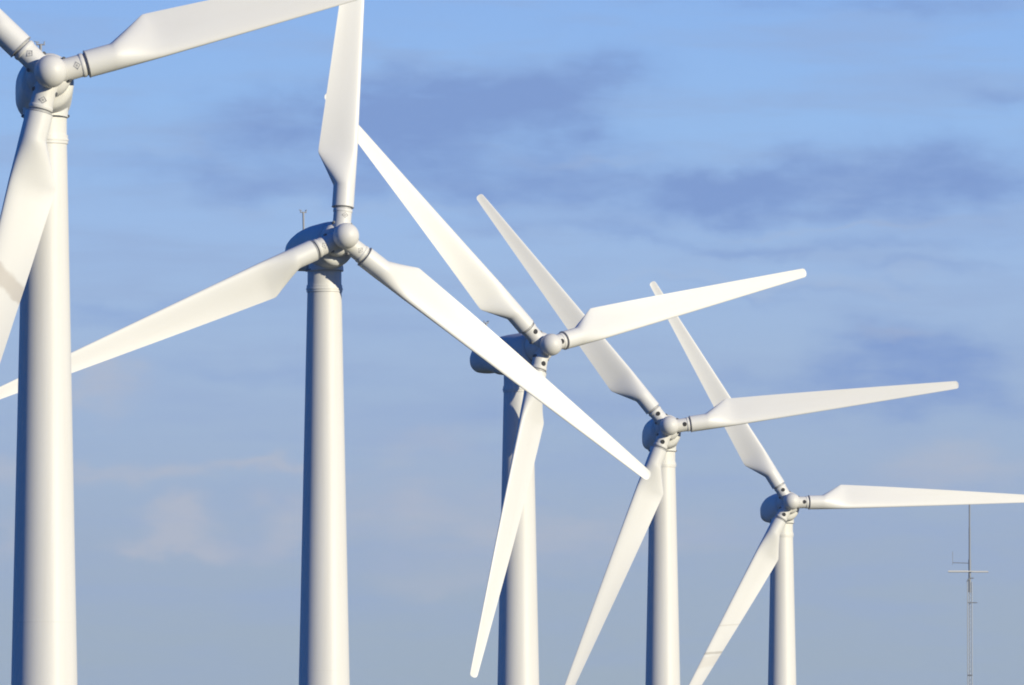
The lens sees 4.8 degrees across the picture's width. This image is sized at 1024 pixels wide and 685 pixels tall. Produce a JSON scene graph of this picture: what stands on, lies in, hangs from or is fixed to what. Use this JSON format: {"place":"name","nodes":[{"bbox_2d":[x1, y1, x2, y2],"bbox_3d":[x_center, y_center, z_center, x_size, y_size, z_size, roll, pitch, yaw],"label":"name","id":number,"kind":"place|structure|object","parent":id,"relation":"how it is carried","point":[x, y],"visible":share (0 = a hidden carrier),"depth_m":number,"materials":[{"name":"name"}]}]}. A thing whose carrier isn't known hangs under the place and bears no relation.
{"place":"outdoors","nodes":[
{"label":"outdoors","id":0,"kind":"place"},
{"bbox_2d":[0,0,1023,684],"label":"sky","id":1,"kind":"structure","parent":0,"point":[874,149],"materials":[{"name":"blue"}]},
{"bbox_3d":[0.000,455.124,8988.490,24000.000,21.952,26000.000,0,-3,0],"label":"ground","id":2,"kind":"structure","parent":0,"visible":0},
{"bbox_2d":[0,0,355,684],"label":"wind turbine","id":3,"kind":"object","parent":2,"relation":"on","point":[34,257],"visible":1,"depth_m":325.31,"materials":[{"name":"paint"}]},
{"bbox_2d":[0,0,650,684],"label":"wind turbine","id":4,"kind":"object","parent":2,"relation":"on","point":[320,254],"visible":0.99,"depth_m":411.57,"materials":[{"name":"paint"}]},
{"bbox_2d":[325,94,805,684],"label":"wind turbine","id":5,"kind":"object","parent":2,"relation":"on","point":[511,588],"visible":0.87,"depth_m":479.84,"materials":[{"name":"paint"}]},
{"bbox_2d":[477,194,958,684],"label":"wind turbine","id":6,"kind":"object","parent":2,"relation":"on","point":[652,506],"visible":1,"depth_m":552.80,"materials":[{"name":"paint"}]},
{"bbox_2d":[650,281,1023,684],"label":"wind turbine","id":7,"kind":"object","parent":2,"relation":"on","point":[773,557],"visible":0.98,"depth_m":637.10,"materials":[{"name":"paint"}]},
{"bbox_2d":[948,505,987,684],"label":"radio mast","id":8,"kind":"object","parent":2,"relation":"on","point":[968,581],"visible":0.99,"depth_m":700.10,"materials":[{"name":"metal"}]}
]}

